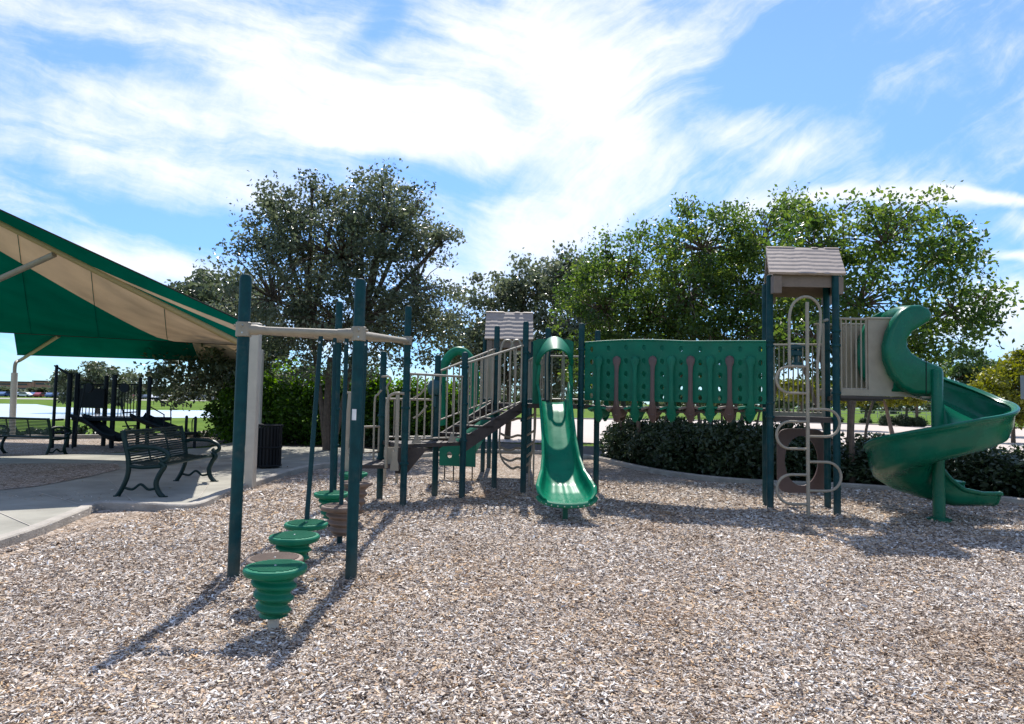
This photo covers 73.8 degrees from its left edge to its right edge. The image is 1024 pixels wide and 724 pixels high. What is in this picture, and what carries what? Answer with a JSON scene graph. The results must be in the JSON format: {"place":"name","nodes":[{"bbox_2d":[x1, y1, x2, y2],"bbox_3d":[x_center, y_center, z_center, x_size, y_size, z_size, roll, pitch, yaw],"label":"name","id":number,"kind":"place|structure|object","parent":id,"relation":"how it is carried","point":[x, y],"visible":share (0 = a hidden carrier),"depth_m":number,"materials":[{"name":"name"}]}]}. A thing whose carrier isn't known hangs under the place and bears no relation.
{"place":"outdoors","nodes":[
{"label":"outdoors","id":0,"kind":"place"},
{"bbox_2d":[0,381,31,388],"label":"brick building","id":1,"kind":"structure","parent":0,"point":[23,385],"depth_m":329.58,"materials":[{"name":"brown brick"}]},
{"bbox_2d":[0,383,26,384],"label":"window","id":2,"kind":"structure","parent":1,"relation":"in","point":[0,383],"depth_m":329.58,"materials":[{"name":"black glass"}]},
{"bbox_2d":[32,380,144,388],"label":"brick building","id":3,"kind":"structure","parent":0,"point":[37,383],"depth_m":299.63,"materials":[{"name":"brown brick"}]},
{"bbox_2d":[0,404,209,418],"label":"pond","id":4,"kind":"structure","parent":0,"point":[32,411],"depth_m":54.39,"materials":[{"name":"liquid"}]},
{"bbox_2d":[0,431,227,456],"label":"mulch ground","id":5,"kind":"structure","parent":0,"point":[23,447],"depth_m":19.31,"materials":[{"name":"brown wood"}]},
{"bbox_2d":[0,417,71,454],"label":"park bench","id":6,"kind":"object","parent":5,"relation":"on","point":[5,434],"visible":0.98,"depth_m":16.04,"materials":[{"name":"metal"}]},
{"bbox_2d":[0,434,213,438],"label":"kerb","id":7,"kind":"structure","parent":5,"relation":"on","point":[89,436],"depth_m":22.70,"materials":[{"name":"concrete"}]},
{"bbox_2d":[0,425,219,437],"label":"ground cover","id":8,"kind":"object","parent":5,"relation":"on","point":[82,429],"visible":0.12,"depth_m":24.12,"materials":[{"name":"green plant"}]},
{"bbox_2d":[51,365,197,447],"bbox_3d":[-10.837,1.278,19.064,4.262,2.328,2.215,1,-3,0],"label":"play structure","id":9,"kind":"object","parent":5,"relation":"on","point":[88,395],"visible":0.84,"depth_m":18.97,"materials":[{"name":"paint"}]},
{"bbox_2d":[124,265,309,441],"bbox_3d":[-9.792,-0.318,22.955,5.149,6.118,5.381,1,-3,0],"label":"oak tree","id":10,"kind":"object","parent":5,"relation":"on","point":[212,374],"visible":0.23,"depth_m":21.72,"materials":[{"name":"green plant"}]},
{"bbox_2d":[214,432,232,440],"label":"shrub","id":11,"kind":"object","parent":5,"relation":"on","point":[220,439],"visible":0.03,"depth_m":22.59,"materials":[{"name":"green plant"}]},
{"bbox_2d":[0,442,377,534],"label":"path","id":12,"kind":"structure","parent":0,"point":[30,509],"depth_m":10.78,"materials":[{"name":"concrete"}]},
{"bbox_2d":[0,463,118,489],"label":"planting island","id":13,"kind":"structure","parent":12,"relation":"on","point":[17,475],"depth_m":12.00,"materials":[{"name":"brown wood"}]},
{"bbox_2d":[113,425,220,496],"bbox_3d":[-5.122,1.463,10.309,0.744,0.934,1.883,1,-3,-2],"label":"park bench","id":14,"kind":"object","parent":12,"relation":"on","point":[162,464],"visible":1,"depth_m":9.96,"materials":[{"name":"metal"}]},
{"bbox_2d":[257,424,282,466],"bbox_3d":[-4.878,1.659,13.604,0.586,0.828,0.585,1,-3,0],"label":"litter bin","id":15,"kind":"object","parent":12,"relation":"on","point":[269,450],"visible":0.7,"depth_m":13.38,"materials":[{"name":"black metal"}]},
{"bbox_2d":[0,453,1021,679],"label":"mulch ground","id":16,"kind":"structure","parent":0,"point":[422,467],"depth_m":13.48,"materials":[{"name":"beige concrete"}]},
{"bbox_2d":[4,466,1018,710],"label":"fallen leaves","id":17,"kind":"object","parent":16,"relation":"on","point":[676,670],"visible":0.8,"depth_m":5.49,"materials":[{"name":"brown plant"}]},
{"bbox_2d":[0,476,1023,723],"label":"mulch surface","id":18,"kind":"object","parent":16,"relation":"on","point":[518,638],"visible":0.38,"depth_m":4.58,"materials":[{"name":"brown wood"}]},
{"bbox_2d":[242,559,306,631],"bbox_3d":[-1.509,1.536,4.327,0.390,0.494,0.390,1,-3,0],"label":"step pod","id":19,"kind":"object","parent":18,"relation":"on","point":[273,583],"visible":1,"depth_m":4.24,"materials":[{"name":"plastic"}]},
{"bbox_2d":[245,552,303,564],"bbox_3d":[-1.690,1.597,4.844,0.390,0.425,0.390,1,-3,0],"label":"step pod","id":20,"kind":"object","parent":18,"relation":"on","point":[272,556],"visible":0.1,"depth_m":4.86,"materials":[{"name":"brown plastic"}]},
{"bbox_2d":[268,530,319,582],"bbox_3d":[-1.734,1.605,5.415,0.390,0.473,0.390,1,-3,0],"label":"step pod","id":21,"kind":"object","parent":18,"relation":"on","point":[297,542],"visible":0.56,"depth_m":5.33,"materials":[{"name":"plastic"}]},
{"bbox_2d":[314,490,347,526],"bbox_3d":[-2.033,1.712,7.662,0.390,0.506,0.390,1,-3,0],"label":"step pod","id":22,"kind":"object","parent":18,"relation":"on","point":[325,497],"visible":0.45,"depth_m":7.56,"materials":[{"name":"plastic"}]},
{"bbox_2d":[321,502,359,543],"bbox_3d":[-1.730,1.680,6.863,0.390,0.490,0.390,1,-3,0],"label":"step pod","id":23,"kind":"object","parent":18,"relation":"on","point":[336,514],"visible":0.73,"depth_m":6.76,"materials":[{"name":"brown plastic"}]},
{"bbox_2d":[339,471,367,487],"bbox_3d":[-2.035,1.716,8.713,0.360,0.620,0.360,1,-3,0],"label":"step pod","id":24,"kind":"object","parent":18,"relation":"on","point":[364,474],"visible":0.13,"depth_m":8.64,"materials":[{"name":"plastic"}]},
{"bbox_2d":[339,480,372,513],"bbox_3d":[-1.862,1.706,8.113,0.390,0.578,0.390,1,-3,0],"label":"step pod","id":25,"kind":"object","parent":18,"relation":"on","point":[365,485],"visible":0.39,"depth_m":8.05,"materials":[{"name":"brown plastic"}]},
{"bbox_2d":[0,470,1023,723],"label":"wood chips","id":26,"kind":"object","parent":18,"relation":"on","point":[848,596],"visible":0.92,"depth_m":4.74,"materials":[{"name":"brown wood"}]},
{"bbox_2d":[945,457,978,489],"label":"shrub","id":27,"kind":"object","parent":18,"relation":"on","point":[953,471],"visible":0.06,"depth_m":12.01,"materials":[{"name":"green plant"}]},
{"bbox_2d":[227,246,1019,579],"bbox_3d":[2.041,0.276,10.425,9.067,3.927,10.051,1,-3,0],"label":"play structure","id":28,"kind":"object","parent":16,"relation":"on","point":[875,358],"visible":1,"depth_m":9.56,"materials":[{"name":"paint"}]},
{"bbox_2d":[284,519,327,554],"bbox_3d":[-1.895,1.677,6.262,0.390,0.421,0.390,1,-3,0],"label":"step pod","id":29,"kind":"object","parent":28,"relation":"attached to","point":[307,525],"visible":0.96,"depth_m":6.16,"materials":[{"name":"plastic"}]},
{"bbox_2d":[0,396,1023,453],"bbox_3d":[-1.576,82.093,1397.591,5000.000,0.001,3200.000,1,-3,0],"label":"ground","id":30,"kind":"structure","parent":0,"point":[201,424],"depth_m":82.56,"materials":[{"name":"green plant"}]},
{"bbox_2d":[0,392,8,396],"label":"parked car","id":31,"kind":"object","parent":30,"relation":"on","point":[4,394],"visible":0.72,"depth_m":201.29,"materials":[{"name":"blue paint"}]},
{"bbox_2d":[0,386,9,391],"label":"car park tree","id":32,"kind":"object","parent":30,"relation":"on","point":[4,389],"visible":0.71,"depth_m":220.82,"materials":[{"name":"green plant"}]},
{"bbox_2d":[17,388,28,391],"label":"car park tree","id":33,"kind":"object","parent":30,"relation":"on","point":[21,390],"visible":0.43,"depth_m":217.41,"materials":[{"name":"green plant"}]},
{"bbox_2d":[17,392,32,396],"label":"parked car","id":34,"kind":"object","parent":30,"relation":"on","point":[23,394],"visible":0.91,"depth_m":201.00,"materials":[{"name":"white paint"}]},
{"bbox_2d":[26,387,35,396],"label":"car park tree","id":35,"kind":"object","parent":30,"relation":"on","point":[29,389],"visible":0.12,"depth_m":235.12,"materials":[{"name":"green plant"}]},
{"bbox_2d":[33,392,45,396],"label":"parked car","id":36,"kind":"object","parent":30,"relation":"on","point":[40,394],"visible":0.68,"depth_m":202.26,"materials":[{"name":"red paint"}]},
{"bbox_2d":[31,386,48,396],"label":"car park tree","id":37,"kind":"object","parent":30,"relation":"on","point":[39,389],"visible":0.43,"depth_m":231.75,"materials":[{"name":"green plant"}]},
{"bbox_2d":[44,393,52,397],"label":"parked car","id":38,"kind":"object","parent":30,"relation":"on","point":[48,394],"visible":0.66,"depth_m":200.60,"materials":[{"name":"blue paint"}]},
{"bbox_2d":[45,388,63,392],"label":"car park tree","id":39,"kind":"object","parent":30,"relation":"on","point":[48,389],"visible":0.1,"depth_m":216.39,"materials":[{"name":"green plant"}]},
{"bbox_2d":[44,361,145,412],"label":"shade tree","id":40,"kind":"object","parent":30,"relation":"on","point":[96,372],"visible":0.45,"depth_m":50.78,"materials":[{"name":"green plant"}]},
{"bbox_2d":[0,398,205,400],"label":"car park","id":41,"kind":"structure","parent":30,"relation":"on","point":[57,398],"depth_m":168.74,"materials":[{"name":"grey asphalt"}]},
{"bbox_2d":[9,334,236,434],"bbox_3d":[-11.947,0.711,20.036,10.118,3.550,4.124,1,-3,9],"label":"shade canopy","id":42,"kind":"object","parent":30,"relation":"on","point":[27,345],"visible":0.41,"depth_m":21.55,"materials":[{"name":"fabric"}]},
{"bbox_2d":[0,209,263,489],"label":"shade canopy","id":43,"kind":"object","parent":30,"relation":"on","point":[52,284],"visible":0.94,"depth_m":12.19,"materials":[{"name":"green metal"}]},
{"bbox_2d":[424,247,574,438],"bbox_3d":[-0.137,-0.636,26.931,6.543,7.590,5.280,1,-3,0],"label":"oak tree","id":44,"kind":"object","parent":30,"relation":"on","point":[507,291],"visible":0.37,"depth_m":26.48,"materials":[{"name":"green plant"}]},
{"bbox_2d":[0,449,1023,548],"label":"kerb","id":45,"kind":"structure","parent":30,"relation":"on","point":[8,539],"depth_m":9.55,"materials":[{"name":"concrete"}]},
{"bbox_2d":[541,393,565,401],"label":"roadside tree","id":46,"kind":"object","parent":30,"relation":"on","point":[553,397],"visible":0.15,"depth_m":78.76,"materials":[{"name":"green plant"}]},
{"bbox_2d":[501,240,624,400],"bbox_3d":[1.984,-0.572,24.070,4.974,7.206,5.338,1,-3,0],"label":"oak tree","id":47,"kind":"object","parent":30,"relation":"on","point":[549,267],"visible":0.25,"depth_m":23.37,"materials":[{"name":"green plant"}]},
{"bbox_2d":[601,401,629,405],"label":"roadside tree","id":48,"kind":"object","parent":30,"relation":"on","point":[612,402],"visible":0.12,"depth_m":83.39,"materials":[{"name":"green plant"}]},
{"bbox_2d":[220,443,1022,497],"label":"planting bed","id":49,"kind":"object","parent":30,"relation":"on","point":[588,450],"visible":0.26,"depth_m":20.94,"materials":[{"name":"soil"}]},
{"bbox_2d":[284,423,321,443],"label":"shrub","id":50,"kind":"object","parent":49,"relation":"on","point":[301,441],"visible":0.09,"depth_m":21.33,"materials":[{"name":"green plant"}]},
{"bbox_2d":[193,157,472,449],"bbox_3d":[-4.719,-1.486,18.685,7.356,8.181,6.516,1,-3,0],"label":"oak tree","id":51,"kind":"object","parent":49,"relation":"on","point":[306,303],"visible":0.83,"depth_m":17.96,"materials":[{"name":"green plant"}]},
{"bbox_2d":[199,357,481,447],"bbox_3d":[-5.140,1.274,21.492,8.943,2.838,2.368,1,-3,0],"label":"hedge","id":52,"kind":"object","parent":49,"relation":"on","point":[286,406],"visible":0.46,"depth_m":20.96,"materials":[{"name":"green plant"}]},
{"bbox_2d":[365,429,400,446],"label":"shrub","id":53,"kind":"object","parent":49,"relation":"on","point":[367,441],"visible":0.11,"depth_m":20.89,"materials":[{"name":"green plant"}]},
{"bbox_2d":[368,429,429,446],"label":"shrub","id":54,"kind":"object","parent":49,"relation":"on","point":[370,439],"visible":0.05,"depth_m":20.92,"materials":[{"name":"green plant"}]},
{"bbox_2d":[599,414,657,458],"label":"shrub","id":55,"kind":"object","parent":49,"relation":"on","point":[604,440],"visible":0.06,"depth_m":18.19,"materials":[{"name":"green plant"}]},
{"bbox_2d":[545,213,712,462],"bbox_3d":[3.062,-0.526,17.616,4.358,6.420,4.518,1,-3,0],"label":"crape myrtle","id":56,"kind":"object","parent":49,"relation":"on","point":[619,299],"visible":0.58,"depth_m":17.13,"materials":[{"name":"green plant"}]},
{"bbox_2d":[600,418,661,462],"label":"shrub","id":57,"kind":"object","parent":49,"relation":"on","point":[613,443],"visible":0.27,"depth_m":17.08,"materials":[{"name":"green plant"}]},
{"bbox_2d":[646,416,664,424],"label":"shrub","id":58,"kind":"object","parent":49,"relation":"on","point":[660,417],"visible":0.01,"depth_m":17.94,"materials":[{"name":"green plant"}]},
{"bbox_2d":[620,421,692,465],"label":"shrub","id":59,"kind":"object","parent":49,"relation":"on","point":[635,447],"visible":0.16,"depth_m":16.00,"materials":[{"name":"green plant"}]},
{"bbox_2d":[638,416,700,466],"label":"shrub","id":60,"kind":"object","parent":49,"relation":"on","point":[676,423],"visible":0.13,"depth_m":15.58,"materials":[{"name":"green plant"}]},
{"bbox_2d":[647,423,706,473],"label":"shrub","id":61,"kind":"object","parent":49,"relation":"on","point":[674,455],"visible":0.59,"depth_m":14.55,"materials":[{"name":"green plant"}]},
{"bbox_2d":[697,419,727,427],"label":"shrub","id":62,"kind":"object","parent":49,"relation":"on","point":[704,422],"depth_m":15.35,"materials":[{"name":"green plant"}]},
{"bbox_2d":[681,419,758,477],"bbox_3d":[4.494,1.811,14.313,1.732,1.277,2.205,2,-3,-14],"label":"shrub","id":63,"kind":"object","parent":49,"relation":"on","point":[707,432],"visible":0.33,"depth_m":13.90,"materials":[{"name":"green plant"}]},
{"bbox_2d":[628,181,829,423],"bbox_3d":[5.173,-0.743,16.550,4.641,6.816,5.300,1,-3,0],"label":"crape myrtle","id":64,"kind":"object","parent":49,"relation":"on","point":[709,271],"visible":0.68,"depth_m":16.03,"materials":[{"name":"green plant"}]},
{"bbox_2d":[693,418,774,478],"bbox_3d":[4.621,1.794,14.079,1.732,1.290,2.205,0,-4,21],"label":"shrub","id":65,"kind":"object","parent":49,"relation":"on","point":[719,458],"visible":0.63,"depth_m":13.52,"materials":[{"name":"green plant"}]},
{"bbox_2d":[729,427,814,480],"bbox_3d":[5.207,1.856,13.796,1.732,1.141,2.205,-1,-4,38],"label":"shrub","id":66,"kind":"object","parent":49,"relation":"on","point":[756,457],"visible":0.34,"depth_m":13.23,"materials":[{"name":"green plant"}]},
{"bbox_2d":[757,421,812,479],"bbox_3d":[5.735,1.843,14.500,1.732,1.281,2.206,2,-3,-17],"label":"shrub","id":67,"kind":"object","parent":49,"relation":"on","point":[788,425],"visible":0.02,"depth_m":14.10,"materials":[{"name":"green plant"}]},
{"bbox_2d":[785,436,860,481],"bbox_3d":[5.782,1.925,13.758,1.732,1.006,2.205,3,-4,-32],"label":"shrub","id":68,"kind":"object","parent":49,"relation":"on","point":[801,441],"visible":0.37,"depth_m":13.16,"materials":[{"name":"green plant"}]},
{"bbox_2d":[823,432,845,447],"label":"shrub","id":69,"kind":"object","parent":49,"relation":"on","point":[842,434],"visible":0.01,"depth_m":14.44,"materials":[{"name":"green plant"}]},
{"bbox_2d":[832,436,883,484],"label":"shrub","id":70,"kind":"object","parent":49,"relation":"on","point":[859,464],"visible":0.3,"depth_m":12.89,"materials":[{"name":"green plant"}]},
{"bbox_2d":[841,432,884,445],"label":"shrub","id":71,"kind":"object","parent":49,"relation":"on","point":[869,434],"visible":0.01,"depth_m":13.99,"materials":[{"name":"green plant"}]},
{"bbox_2d":[742,180,1023,482],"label":"crape myrtle","id":72,"kind":"object","parent":49,"relation":"on","point":[947,251],"visible":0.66,"depth_m":13.27,"materials":[{"name":"green plant"}]},
{"bbox_2d":[945,447,1023,497],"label":"shrub","id":73,"kind":"object","parent":49,"relation":"on","point":[993,470],"visible":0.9,"depth_m":11.61,"materials":[{"name":"green plant"}]},
{"bbox_2d":[990,445,1011,453],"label":"shrub","id":74,"kind":"object","parent":49,"relation":"on","point":[999,447],"depth_m":12.89,"materials":[{"name":"green plant"}]},
{"bbox_2d":[999,444,1023,460],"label":"shrub","id":75,"kind":"object","parent":49,"relation":"on","point":[1019,452],"visible":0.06,"depth_m":12.65,"materials":[{"name":"green plant"}]},
{"bbox_2d":[1012,456,1023,496],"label":"shrub","id":76,"kind":"object","parent":49,"relation":"on","point":[1018,464],"visible":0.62,"depth_m":11.28,"materials":[{"name":"green plant"}]},
{"bbox_2d":[676,389,705,406],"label":"roadside tree","id":77,"kind":"object","parent":30,"relation":"on","point":[679,404],"visible":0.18,"depth_m":81.27,"materials":[{"name":"green plant"}]},
{"bbox_2d":[456,388,930,411],"bbox_3d":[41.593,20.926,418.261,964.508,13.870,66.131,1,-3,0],"label":"distant woods","id":78,"kind":"object","parent":30,"relation":"on","point":[923,406],"visible":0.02,"depth_m":411.39,"materials":[{"name":"green plant"}]},
{"bbox_2d":[479,389,1020,414],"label":"distant hedgerow","id":79,"kind":"object","parent":30,"relation":"on","point":[894,411],"visible":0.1,"depth_m":187.89,"materials":[{"name":"green plant"}]},
{"bbox_2d":[584,406,926,418],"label":"post fence","id":80,"kind":"object","parent":30,"relation":"on","point":[856,413],"visible":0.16,"depth_m":111.75,"materials":[{"name":"beige metal"}]},
{"bbox_2d":[775,394,800,411],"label":"roadside tree","id":81,"kind":"object","parent":30,"relation":"on","point":[786,403],"visible":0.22,"depth_m":77.33,"materials":[{"name":"green plant"}]},
{"bbox_2d":[773,378,821,425],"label":"roadside tree","id":82,"kind":"object","parent":30,"relation":"on","point":[791,390],"visible":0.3,"depth_m":47.09,"materials":[{"name":"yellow plant"}]},
{"bbox_2d":[804,401,831,411],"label":"roadside tree","id":83,"kind":"object","parent":30,"relation":"on","point":[814,405],"visible":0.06,"depth_m":81.43,"materials":[{"name":"green plant"}]},
{"bbox_2d":[813,382,870,429],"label":"roadside tree","id":84,"kind":"object","parent":30,"relation":"on","point":[841,402],"depth_m":45.70,"materials":[{"name":"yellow plant"}]},
{"bbox_2d":[857,417,871,422],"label":"shrub","id":85,"kind":"object","parent":30,"relation":"on","point":[863,420],"visible":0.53,"depth_m":63.52,"materials":[{"name":"green plant"}]},
{"bbox_2d":[857,401,880,417],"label":"roadside tree","id":86,"kind":"object","parent":30,"relation":"on","point":[867,408],"visible":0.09,"depth_m":74.38,"materials":[{"name":"green plant"}]},
{"bbox_2d":[844,396,926,433],"bbox_3d":[22.141,2.518,39.947,5.917,3.691,4.780,1,-3,0],"label":"roadside tree","id":87,"kind":"object","parent":30,"relation":"on","point":[887,403],"visible":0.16,"depth_m":39.80,"materials":[{"name":"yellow plant"}]},
{"bbox_2d":[893,400,914,414],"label":"roadside tree","id":88,"kind":"object","parent":30,"relation":"on","point":[906,406],"visible":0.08,"depth_m":89.71,"materials":[{"name":"green plant"}]},
{"bbox_2d":[897,400,930,417],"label":"roadside tree","id":89,"kind":"object","parent":30,"relation":"on","point":[916,411],"visible":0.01,"depth_m":57.82,"materials":[{"name":"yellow plant"}]},
{"bbox_2d":[928,344,1004,404],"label":"tree","id":90,"kind":"object","parent":30,"relation":"on","point":[961,371],"visible":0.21,"depth_m":41.46,"materials":[{"name":"green plant"}]},
{"bbox_2d":[965,344,1023,442],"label":"roadside tree","id":91,"kind":"object","parent":30,"relation":"on","point":[1000,380],"visible":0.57,"depth_m":31.80,"materials":[{"name":"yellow plant"}]},
{"bbox_2d":[1020,376,1023,398],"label":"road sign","id":92,"kind":"object","parent":30,"relation":"on","point":[1022,385],"visible":1,"depth_m":22.00,"materials":[{"name":"metal"}]},
{"bbox_2d":[0,0,1023,409],"label":"sky","id":93,"kind":"structure","parent":0,"point":[130,130],"materials":[{"name":"blue"}]},
{"bbox_2d":[485,419,1023,452],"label":"road","id":94,"kind":"structure","parent":0,"point":[588,430],"depth_m":42.41,"materials":[{"name":"grey asphalt"}]},
{"bbox_2d":[515,417,1023,427],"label":"road kerb","id":95,"kind":"structure","parent":94,"relation":"on","point":[752,421],"depth_m":61.94,"materials":[{"name":"concrete"}]},
{"bbox_2d":[876,414,897,425],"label":"shrub","id":96,"kind":"object","parent":94,"relation":"on","point":[882,421],"visible":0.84,"depth_m":58.57,"materials":[{"name":"green plant"}]},
{"bbox_2d":[894,414,912,426],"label":"shrub","id":97,"kind":"object","parent":94,"relation":"on","point":[903,419],"visible":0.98,"depth_m":57.93,"materials":[{"name":"green plant"}]},
{"bbox_2d":[910,416,929,426],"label":"shrub","id":98,"kind":"object","parent":94,"relation":"on","point":[917,421],"visible":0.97,"depth_m":57.33,"materials":[{"name":"green plant"}]}
]}

